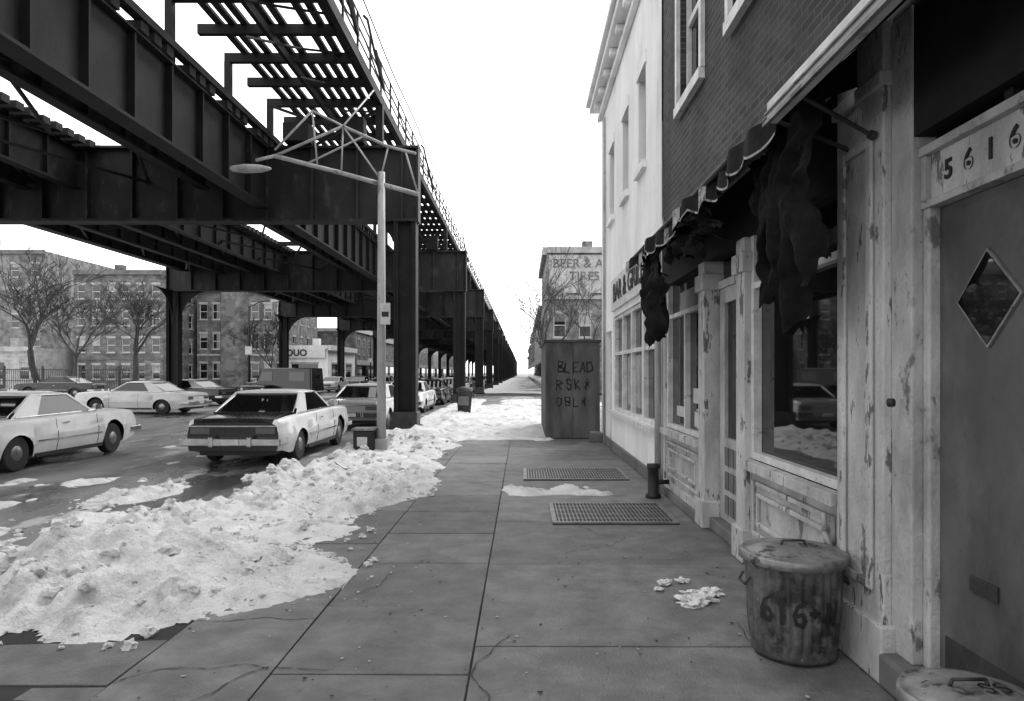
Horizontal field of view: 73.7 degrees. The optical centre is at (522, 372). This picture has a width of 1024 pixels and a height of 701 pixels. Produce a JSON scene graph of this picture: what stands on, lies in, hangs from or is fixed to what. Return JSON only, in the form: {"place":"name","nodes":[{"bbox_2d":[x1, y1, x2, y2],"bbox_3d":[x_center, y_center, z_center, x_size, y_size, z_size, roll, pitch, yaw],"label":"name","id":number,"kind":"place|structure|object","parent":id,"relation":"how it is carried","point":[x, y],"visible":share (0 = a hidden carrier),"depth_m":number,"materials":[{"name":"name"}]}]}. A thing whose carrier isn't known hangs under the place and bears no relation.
{"place":"outdoors","nodes":[
{"label":"outdoors","id":0,"kind":"place"},
{"bbox_2d":[0,242,111,382],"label":"bare tree","id":1,"kind":"object","parent":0,"point":[32,337],"visible":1,"depth_m":45.20,"materials":[{"name":"grey plant"}]},
{"bbox_2d":[0,366,126,390],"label":"iron fence","id":2,"kind":"object","parent":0,"point":[42,369],"visible":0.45,"depth_m":50.00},
{"bbox_2d":[32,283,147,375],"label":"bare tree","id":3,"kind":"object","parent":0,"point":[63,327],"visible":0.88,"depth_m":57.09,"materials":[{"name":"grey plant"}]},
{"bbox_2d":[92,277,196,380],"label":"bare tree","id":4,"kind":"object","parent":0,"point":[139,311],"visible":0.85,"depth_m":49.77,"materials":[{"name":"grey plant"}]},
{"bbox_2d":[0,374,518,546],"bbox_3d":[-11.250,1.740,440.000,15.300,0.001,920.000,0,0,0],"label":"road","id":5,"kind":"structure","parent":0,"point":[131,461],"depth_m":12.15,"materials":[{"name":"asphalt"}]},
{"bbox_2d":[11,376,107,397],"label":"parked car","id":6,"kind":"object","parent":5,"relation":"on","point":[72,386],"visible":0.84,"depth_m":43.57,"materials":[{"name":"paint"}]},
{"bbox_2d":[0,391,140,471],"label":"passing car","id":7,"kind":"object","parent":5,"relation":"on","point":[38,423],"visible":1,"depth_m":12.99,"materials":[{"name":"white paint"}]},
{"bbox_2d":[75,381,211,413],"bbox_3d":[-16.369,1.046,29.473,5.270,1.387,2.100,0,0,4],"label":"passing car","id":8,"kind":"object","parent":5,"relation":"on","point":[162,397],"visible":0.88,"depth_m":28.61,"materials":[{"name":"white paint"}]},
{"bbox_2d":[182,379,238,403],"bbox_3d":[-18.037,1.046,36.930,5.270,1.387,2.100,0,0,10],"label":"passing car","id":9,"kind":"object","parent":5,"relation":"on","point":[218,394],"visible":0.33,"depth_m":36.04,"materials":[{"name":"paint"}]},
{"bbox_2d":[0,433,471,650],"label":"snow clods","id":10,"kind":"object","parent":5,"relation":"on","point":[61,526],"visible":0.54,"depth_m":5.38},
{"bbox_2d":[0,0,516,429],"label":"elevated railway","id":11,"kind":"object","parent":5,"relation":"on","point":[162,184],"visible":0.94,"depth_m":19.36,"materials":[{"name":"metal"}]},
{"bbox_2d":[180,389,351,459],"bbox_3d":[-5.320,1.046,15.025,2.100,1.387,5.270,0,0,0],"label":"parked car","id":12,"kind":"object","parent":5,"relation":"on","point":[292,423],"visible":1,"depth_m":13.31,"materials":[{"name":"white paint"}]},
{"bbox_2d":[245,368,325,392],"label":"delivery van","id":13,"kind":"object","parent":5,"relation":"on","point":[296,378],"visible":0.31,"depth_m":44.99,"materials":[{"name":"paint"}]},
{"bbox_2d":[20,399,553,480],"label":"snow bank","id":14,"kind":"structure","parent":5,"relation":"on","point":[515,419],"depth_m":16.75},
{"bbox_2d":[475,232,598,344],"bbox_3d":[0.508,-1.625,24.989,4.422,6.462,4.525,0,0,0],"label":"bare tree","id":15,"kind":"object","parent":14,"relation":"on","point":[540,322],"visible":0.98,"depth_m":25.20,"materials":[{"name":"grey plant"}]},
{"bbox_2d":[0,458,613,643],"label":"snow pile","id":16,"kind":"object","parent":5,"relation":"on","point":[115,612],"visible":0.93,"depth_m":5.11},
{"bbox_2d":[323,377,348,391],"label":"parked car","id":17,"kind":"object","parent":5,"relation":"on","point":[336,384],"visible":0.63,"depth_m":61.24,"materials":[{"name":"white paint"}]},
{"bbox_2d":[326,383,393,427],"bbox_3d":[-5.107,1.046,23.075,2.100,1.387,5.270,0,0,1],"label":"parked car","id":18,"kind":"object","parent":5,"relation":"on","point":[358,401],"visible":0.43,"depth_m":21.31,"materials":[{"name":"white paint"}]},
{"bbox_2d":[391,381,436,412],"bbox_3d":[-5.100,1.046,30.975,2.100,1.387,5.270,0,0,0],"label":"parked car","id":19,"kind":"object","parent":5,"relation":"on","point":[427,397],"visible":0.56,"depth_m":30.09,"materials":[{"name":"white paint"}]},
{"bbox_2d":[418,379,452,404],"bbox_3d":[-5.100,1.046,38.475,2.100,1.387,5.270,0,0,0],"label":"parked car","id":20,"kind":"object","parent":5,"relation":"on","point":[443,390],"visible":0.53,"depth_m":37.42,"materials":[{"name":"paint"}]},
{"bbox_2d":[473,378,540,394],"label":"snow bank","id":21,"kind":"structure","parent":5,"relation":"on","point":[508,386],"depth_m":66.94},
{"bbox_2d":[274,299,316,367],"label":"street wall","id":22,"kind":"structure","parent":0,"point":[298,330],"depth_m":84.59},
{"bbox_2d":[0,0,609,372],"label":"sky","id":23,"kind":"structure","parent":0,"point":[495,92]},
{"bbox_2d":[108,373,601,425],"bbox_3d":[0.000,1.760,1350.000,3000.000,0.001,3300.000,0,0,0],"label":"ground","id":24,"kind":"structure","parent":0,"point":[526,374],"depth_m":76.15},
{"bbox_2d":[36,348,73,378],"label":"walls","id":25,"kind":"structure","parent":24,"relation":"on","point":[46,358],"depth_m":68.60,"materials":[{"name":"stone"}]},
{"bbox_2d":[0,352,35,388],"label":"wall","id":26,"kind":"structure","parent":25,"relation":"attached to","point":[11,362],"depth_m":66.00,"materials":[{"name":"paint"}]},
{"bbox_2d":[45,251,114,349],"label":"walls","id":27,"kind":"structure","parent":24,"relation":"on","point":[54,341],"depth_m":81.10,"materials":[{"name":"grey brick"}]},
{"bbox_2d":[0,254,44,347],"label":"wall","id":28,"kind":"structure","parent":27,"relation":"attached to","point":[7,333],"depth_m":78.00,"materials":[{"name":"grey brick"}]},
{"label":"window frames","id":29,"kind":"object","parent":28,"relation":"attached to","visible":0},
{"bbox_2d":[12,264,38,347],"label":"glass","id":30,"kind":"object","parent":29,"relation":"attached to","point":[15,322],"visible":0.28,"depth_m":78.12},
{"bbox_2d":[220,292,248,386],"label":"bay","id":31,"kind":"object","parent":24,"relation":"on","point":[236,352],"visible":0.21,"depth_m":74.80,"materials":[{"name":"brick"}]},
{"bbox_2d":[226,300,234,375],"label":"bay windows","id":32,"kind":"structure","parent":31,"relation":"attached to","point":[230,340],"depth_m":74.78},
{"bbox_2d":[197,292,273,384],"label":"wall","id":33,"kind":"structure","parent":24,"relation":"on","point":[209,325],"depth_m":76.00,"materials":[{"name":"brick"}]},
{"bbox_2d":[199,302,271,379],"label":"sills","id":34,"kind":"structure","parent":33,"relation":"attached to","point":[219,333],"depth_m":75.97,"materials":[{"name":"stone"}]},
{"bbox_2d":[201,305,270,377],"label":"glass","id":35,"kind":"object","parent":33,"relation":"attached to","point":[216,367],"visible":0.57,"depth_m":76.12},
{"bbox_2d":[200,304,271,378],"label":"window frames","id":36,"kind":"structure","parent":33,"relation":"attached to","point":[219,341],"depth_m":76.07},
{"bbox_2d":[317,331,355,375],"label":"wall","id":37,"kind":"structure","parent":24,"relation":"on","point":[327,337],"depth_m":94.00,"materials":[{"name":"brick"}]},
{"bbox_2d":[533,276,601,346],"bbox_3d":[4.063,-2.058,39.709,5.684,7.371,5.154,0,0,-39],"label":"bare tree","id":38,"kind":"object","parent":24,"relation":"on","point":[596,305],"visible":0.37,"depth_m":39.29,"materials":[{"name":"grey plant"}]},
{"bbox_2d":[0,399,897,700],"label":"sidewalk","id":39,"kind":"structure","parent":0,"point":[488,589],"depth_m":4.27,"materials":[{"name":"concrete"}]},
{"bbox_2d":[230,90,418,449],"bbox_3d":[-3.983,-2.508,14.795,3.807,8.215,2.351,0,0,0],"label":"street lamp","id":40,"kind":"object","parent":39,"relation":"on","point":[382,441],"visible":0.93,"depth_m":13.71,"materials":[{"name":"metal"}]},
{"bbox_2d":[351,427,376,450],"bbox_3d":[-3.143,1.350,13.655,0.450,0.500,0.450,0,0,0],"label":"utility box","id":41,"kind":"object","parent":39,"relation":"on","point":[366,436],"visible":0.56,"depth_m":13.46,"materials":[{"name":"metal"}]},
{"bbox_2d":[456,386,472,412],"bbox_3d":[-2.250,1.056,26.485,0.660,1.051,0.690,0,0,0],"label":"litter bin","id":42,"kind":"object","parent":39,"relation":"on","point":[464,396],"visible":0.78,"depth_m":26.25,"materials":[{"name":"metal"}]},
{"bbox_2d":[507,273,597,343],"bbox_3d":[1.653,-1.739,34.691,4.026,6.713,5.900,0,0,-18],"label":"bare tree","id":43,"kind":"object","parent":39,"relation":"on","point":[562,304],"visible":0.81,"depth_m":35.04,"materials":[{"name":"grey plant"}]},
{"bbox_2d":[540,340,600,437],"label":"plywood shed","id":44,"kind":"structure","parent":39,"relation":"on","point":[570,388],"depth_m":16.45,"materials":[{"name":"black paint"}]},
{"bbox_2d":[523,468,629,480],"bbox_3d":[0.810,1.614,10.725,1.580,0.072,1.150,0,0,0],"label":"cellar grate","id":45,"kind":"object","parent":39,"relation":"on","point":[574,474],"visible":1,"depth_m":10.60,"materials":[{"name":"metal"}]},
{"bbox_2d":[549,503,679,524],"bbox_3d":[0.990,1.614,7.750,1.340,0.072,1.100,0,0,0],"label":"cellar grate","id":46,"kind":"object","parent":39,"relation":"on","point":[610,513],"visible":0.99,"depth_m":7.63,"materials":[{"name":"metal"}]},
{"bbox_2d":[604,435,647,480],"bbox_3d":[1.874,1.510,12.805,0.048,0.180,7.000,0,0,0],"label":"base","id":47,"kind":"object","parent":39,"relation":"on","point":[638,466],"visible":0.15,"depth_m":12.00,"materials":[{"name":"stone"}]},
{"bbox_2d":[602,219,662,465],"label":"wall","id":48,"kind":"structure","parent":39,"relation":"on","point":[635,442],"depth_m":13.30,"materials":[{"name":"white paint"}]},
{"bbox_2d":[611,253,647,311],"bbox_3d":[1.874,-1.580,12.105,0.048,0.640,4.200,0,0,0],"label":"sign board","id":49,"kind":"object","parent":48,"relation":"attached to","point":[630,295],"visible":0.49,"depth_m":12.47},
{"bbox_2d":[613,266,641,302],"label":"sign letters","id":50,"kind":"object","parent":49,"relation":"attached to","point":[635,278],"visible":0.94,"depth_m":11.85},
{"bbox_2d":[609,303,653,439],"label":"shop window frames","id":51,"kind":"structure","parent":48,"relation":"attached to","point":[644,349],"depth_m":12.01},
{"bbox_2d":[628,355,641,408],"bbox_3d":[1.997,0.150,12.105,0.004,0.900,1.600,0,0,0],"label":"curtain","id":52,"kind":"object","parent":51,"relation":"hanging from","point":[638,381],"visible":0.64,"depth_m":11.82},
{"bbox_2d":[619,309,653,418],"bbox_3d":[2.040,0.225,12.630,0.080,2.750,5.750,0,0,0],"label":"shop glass","id":53,"kind":"object","parent":51,"relation":"in","point":[651,357],"visible":0.2,"depth_m":11.85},
{"bbox_2d":[602,0,661,283],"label":"wall","id":54,"kind":"structure","parent":48,"relation":"on","point":[638,215],"depth_m":11.45,"materials":[{"name":"white paint"}]},
{"bbox_2d":[603,117,604,442],"bbox_3d":[1.860,-2.100,15.500,0.055,7.400,0.055,0,0,-22],"label":"conduit","id":55,"kind":"object","parent":54,"relation":"attached to","point":[603,278],"visible":0.85,"depth_m":15.48,"materials":[{"name":"metal"}]},
{"bbox_2d":[586,0,639,122],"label":"cornice","id":56,"kind":"structure","parent":54,"relation":"attached to","point":[618,22],"depth_m":13.18,"materials":[{"name":"white paint"}]},
{"bbox_2d":[606,49,646,227],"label":"sills","id":57,"kind":"structure","parent":54,"relation":"attached to","point":[640,169],"depth_m":12.12,"materials":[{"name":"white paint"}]},
{"bbox_2d":[646,463,668,498],"bbox_3d":[1.730,1.380,8.750,0.300,0.440,0.200,0,0,0],"label":"standpipe","id":58,"kind":"object","parent":39,"relation":"on","point":[654,481],"visible":1,"depth_m":8.69,"materials":[{"name":"metal"}]},
{"bbox_2d":[654,576,724,608],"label":"snow clumps","id":59,"kind":"object","parent":39,"relation":"on","point":[693,599],"visible":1,"depth_m":4.77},
{"bbox_2d":[660,484,744,563],"bbox_3d":[1.985,1.550,6.680,0.270,0.100,5.240,0,0,0],"label":"stone base","id":60,"kind":"object","parent":39,"relation":"on","point":[682,505],"visible":0.2,"depth_m":8.08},
{"bbox_2d":[666,436,836,545],"bbox_3d":[1.995,1.130,6.580,0.150,0.740,5.040,0,0,0],"label":"stall riser","id":61,"kind":"object","parent":60,"relation":"on","point":[780,522],"visible":0.12,"depth_m":5.16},
{"bbox_2d":[660,427,836,545],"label":"stall mouldings","id":62,"kind":"object","parent":61,"relation":"attached to","point":[817,492],"visible":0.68,"depth_m":5.26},
{"bbox_2d":[822,512,832,544],"bbox_3d":[1.860,1.230,4.160,0.036,0.740,0.116,0,0,0],"label":"gas pipe","id":63,"kind":"object","parent":61,"relation":"attached to","point":[825,534],"visible":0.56,"depth_m":4.18,"materials":[{"name":"metal"}]},
{"bbox_2d":[661,237,758,562],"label":"posts","id":64,"kind":"object","parent":39,"relation":"on","point":[709,277],"visible":0.51,"depth_m":7.04,"materials":[{"name":"white paint"}]},
{"bbox_2d":[709,517,730,544],"bbox_3d":[2.170,1.540,6.510,0.500,0.120,1.060,0,0,0],"label":"step","id":65,"kind":"object","parent":39,"relation":"on","point":[720,527],"visible":0.24,"depth_m":6.66,"materials":[{"name":"stone"}]},
{"bbox_2d":[738,538,849,665],"bbox_3d":[1.560,1.274,3.925,0.604,0.632,0.591,0,0,0],"label":"trash can","id":66,"kind":"object","parent":39,"relation":"on","point":[794,595],"visible":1,"depth_m":3.72,"materials":[{"name":"metal"}]},
{"bbox_2d":[662,0,1023,285],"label":"fascia","id":67,"kind":"structure","parent":39,"relation":"on","point":[968,59],"depth_m":3.13,"materials":[{"name":"black paint"}]},
{"bbox_2d":[654,246,660,491],"bbox_3d":[1.830,-0.100,9.220,0.089,3.400,0.089,0,0,0],"label":"drain pipe","id":68,"kind":"object","parent":67,"relation":"attached to","point":[657,400],"visible":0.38,"depth_m":9.18,"materials":[{"name":"metal"}]},
{"bbox_2d":[673,192,836,490],"bbox_3d":[2.035,-0.195,6.580,0.070,1.910,5.040,0,0,0],"label":"shop glass","id":69,"kind":"object","parent":67,"relation":"attached to","point":[799,397],"visible":0.3,"depth_m":5.00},
{"bbox_2d":[680,286,697,310],"bbox_3d":[1.994,-0.880,8.100,0.008,0.240,1.000,0,0,0],"label":"blind","id":70,"kind":"object","parent":69,"relation":"attached to","point":[688,298],"visible":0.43,"depth_m":8.17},
{"bbox_2d":[677,317,808,426],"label":"posters","id":71,"kind":"object","parent":69,"relation":"attached to","point":[680,410],"visible":0.31,"depth_m":7.90},
{"bbox_2d":[626,0,906,276],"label":"shop awning","id":72,"kind":"object","parent":67,"relation":"attached to","point":[859,24],"visible":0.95,"depth_m":3.78,"materials":[{"name":"fabric"}]},
{"bbox_2d":[639,244,669,347],"bbox_3d":[1.475,-0.832,7.684,0.278,1.135,0.976,0,0,0],"label":"tattered awning cloth","id":73,"kind":"object","parent":72,"relation":"hanging from","point":[654,289],"visible":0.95,"depth_m":7.45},
{"bbox_2d":[663,193,724,264],"bbox_3d":[1.538,-1.212,6.183,0.224,0.376,1.834,0,0,0],"label":"tattered awning cloth","id":74,"kind":"object","parent":72,"relation":"hanging from","point":[689,240],"visible":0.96,"depth_m":6.11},
{"bbox_2d":[748,151,767,258],"bbox_3d":[1.596,-1.013,4.409,0.233,0.874,0.418,0,0,0],"label":"tattered awning cloth","id":75,"kind":"object","parent":72,"relation":"hanging from","point":[755,166],"visible":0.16,"depth_m":4.45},
{"bbox_2d":[755,85,831,335],"bbox_3d":[1.545,-0.868,3.997,0.237,1.304,0.816,0,0,4],"label":"tattered awning cloth","id":76,"kind":"object","parent":72,"relation":"hanging from","point":[792,243],"visible":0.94,"depth_m":3.84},
{"bbox_2d":[663,0,902,223],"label":"wall","id":77,"kind":"structure","parent":67,"relation":"on","point":[759,56],"depth_m":6.39,"materials":[{"name":"brick"}]},
{"bbox_2d":[692,0,697,76],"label":"glass","id":78,"kind":"object","parent":77,"relation":"attached to","point":[694,46],"depth_m":8.09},
{"bbox_2d":[675,0,732,105],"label":"casings","id":79,"kind":"object","parent":77,"relation":"attached to","point":[701,29],"visible":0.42,"depth_m":7.24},
{"bbox_2d":[673,0,752,119],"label":"sills","id":80,"kind":"structure","parent":77,"relation":"attached to","point":[735,15],"depth_m":7.17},
{"bbox_2d":[667,0,836,489],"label":"window frames","id":81,"kind":"structure","parent":77,"relation":"attached to","point":[817,476],"depth_m":5.72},
{"bbox_2d":[892,5,940,667],"bbox_3d":[2.035,-0.185,3.394,0.270,3.230,0.248,0,0,0],"label":"door jamb","id":82,"kind":"object","parent":67,"relation":"attached to","point":[916,428],"depth_m":3.33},
{"bbox_2d":[918,90,1023,209],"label":"number frame","id":83,"kind":"object","parent":82,"relation":"attached to","point":[985,119],"visible":0.75,"depth_m":2.98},
{"bbox_2d":[931,106,1023,197],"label":"number board","id":84,"kind":"object","parent":83,"relation":"attached to","point":[1005,154],"visible":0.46,"depth_m":2.94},
{"bbox_2d":[940,175,1023,683],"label":"street door","id":85,"kind":"structure","parent":82,"relation":"attached to","point":[981,461],"depth_m":2.97,"materials":[{"name":"wood"}]},
{"bbox_2d":[969,575,998,603],"bbox_3d":[1.994,0.935,2.950,0.011,0.070,0.180,0,0,0],"label":"mail slot","id":86,"kind":"object","parent":85,"relation":"attached to","point":[986,590],"visible":1,"depth_m":2.94,"materials":[{"name":"metal"}]},
{"bbox_2d":[945,636,1023,688],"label":"kick plate","id":87,"kind":"object","parent":85,"relation":"attached to","point":[958,656],"visible":0.5,"depth_m":3.04,"materials":[{"name":"metal"}]},
{"bbox_2d":[957,248,1023,347],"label":"diamond frame","id":88,"kind":"object","parent":85,"relation":"attached to","point":[1014,283],"visible":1,"depth_m":2.84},
{"bbox_2d":[958,251,1018,344],"bbox_3d":[1.986,-0.320,2.920,0.004,0.399,0.380,0,0,0],"label":"diamond glass","id":89,"kind":"object","parent":88,"relation":"in","point":[988,297],"visible":1,"depth_m":2.91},
{"bbox_2d":[832,21,894,683],"bbox_3d":[2.025,-0.110,3.780,0.390,3.420,0.600,0,0,0],"label":"pilaster","id":90,"kind":"object","parent":39,"relation":"on","point":[864,365],"visible":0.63,"depth_m":3.65,"materials":[{"name":"white paint"}]},
{"bbox_2d":[879,653,925,698],"bbox_3d":[2.020,1.515,2.750,0.400,0.170,1.500,0,0,0],"label":"door step","id":91,"kind":"object","parent":39,"relation":"on","point":[893,667],"depth_m":3.38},
{"bbox_2d":[896,668,1023,700],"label":"trash can","id":92,"kind":"object","parent":39,"relation":"on","point":[931,684],"visible":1,"depth_m":2.46,"materials":[{"name":"metal"}]},
{"bbox_2d":[474,375,540,395],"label":"sidewalk","id":93,"kind":"structure","parent":0,"point":[529,386],"depth_m":61.44,"materials":[{"name":"concrete"}]},
{"bbox_2d":[542,256,546,339],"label":"street wall","id":94,"kind":"structure","parent":93,"relation":"on","point":[544,275],"depth_m":59.80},
{"bbox_2d":[472,396,601,400],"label":"cross street","id":95,"kind":"structure","parent":0,"point":[506,397],"depth_m":48.05,"materials":[{"name":"asphalt"}]},
{"bbox_2d":[720,284,735,523],"bbox_3d":[2.055,0.315,6.510,0.050,2.330,1.020,0,0,0],"label":"shop door","id":96,"kind":"structure","parent":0,"point":[727,295],"depth_m":6.86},
{"bbox_2d":[725,447,735,519],"bbox_3d":[2.024,1.070,6.515,0.012,0.660,0.590,0,0,0],"label":"door ornament","id":97,"kind":"object","parent":96,"relation":"attached to","point":[731,482],"depth_m":6.62,"materials":[{"name":"wood"}]},
{"bbox_2d":[666,97,830,243],"bbox_3d":[1.889,-1.770,6.725,0.038,0.140,5.150,0,0,0],"label":"fascia band","id":98,"kind":"object","parent":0,"point":[743,171],"depth_m":5.93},
{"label":"rear walls","id":99,"kind":"object","parent":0,"visible":0},
{"bbox_2d":[538,247,601,278],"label":"cornice","id":100,"kind":"structure","parent":99,"relation":"attached to","point":[545,250],"depth_m":53.76,"materials":[{"name":"stone"}]},
{"bbox_2d":[547,253,601,392],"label":"wall","id":101,"kind":"structure","parent":99,"relation":"attached to","point":[595,313],"depth_m":54.00,"materials":[{"name":"grey brick"}]},
{"bbox_2d":[554,314,589,336],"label":"glass","id":102,"kind":"object","parent":101,"relation":"attached to","point":[558,332],"visible":0.22,"depth_m":54.12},
{"bbox_2d":[549,255,601,292],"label":"sign","id":103,"kind":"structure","parent":101,"relation":"attached to","point":[593,261],"depth_m":53.90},
{"bbox_2d":[554,259,601,279],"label":"faded advert","id":104,"kind":"object","parent":101,"relation":"attached to","point":[574,263],"visible":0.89,"depth_m":53.86,"materials":[{"name":"paint"}]},
{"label":"rear walls","id":105,"kind":"object","parent":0,"visible":0},
{"bbox_2d":[74,275,162,387],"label":"wall","id":106,"kind":"structure","parent":105,"relation":"attached to","point":[134,279],"depth_m":70.00,"materials":[{"name":"brick"}]},
{"bbox_2d":[76,282,160,379],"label":"sills","id":107,"kind":"structure","parent":106,"relation":"attached to","point":[121,336],"depth_m":69.97,"materials":[{"name":"stone"}]},
{"bbox_2d":[78,285,159,378],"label":"glass","id":108,"kind":"object","parent":106,"relation":"attached to","point":[126,348],"visible":0.64,"depth_m":70.12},
{"bbox_2d":[78,285,159,378],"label":"window frames","id":109,"kind":"structure","parent":106,"relation":"attached to","point":[127,318],"depth_m":70.07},
{"bbox_2d":[72,270,165,275],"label":"cornice","id":110,"kind":"structure","parent":105,"relation":"attached to","point":[130,272],"depth_m":69.75,"materials":[{"name":"stone"}]},
{"bbox_2d":[163,276,196,380],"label":"street wall","id":111,"kind":"structure","parent":105,"relation":"attached to","point":[187,335],"depth_m":75.05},
{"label":"sidewalk","id":112,"kind":"structure","parent":0,"visible":0},
{"bbox_2d":[225,311,289,367],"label":"bare tree","id":113,"kind":"object","parent":112,"relation":"on","point":[255,335],"visible":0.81,"depth_m":57.17,"materials":[{"name":"grey plant"}]},
{"bbox_2d":[245,300,279,381],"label":"street lamp","id":114,"kind":"object","parent":112,"relation":"on","point":[248,350],"visible":0.86,"depth_m":49.93,"materials":[{"name":"metal"}]},
{"bbox_2d":[289,339,356,380],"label":"corner store","id":115,"kind":"structure","parent":112,"relation":"on","point":[316,354],"depth_m":80.00,"materials":[{"name":"white paint"}]},
{"bbox_2d":[356,332,372,380],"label":"street wall","id":116,"kind":"structure","parent":112,"relation":"on","point":[361,350],"depth_m":98.48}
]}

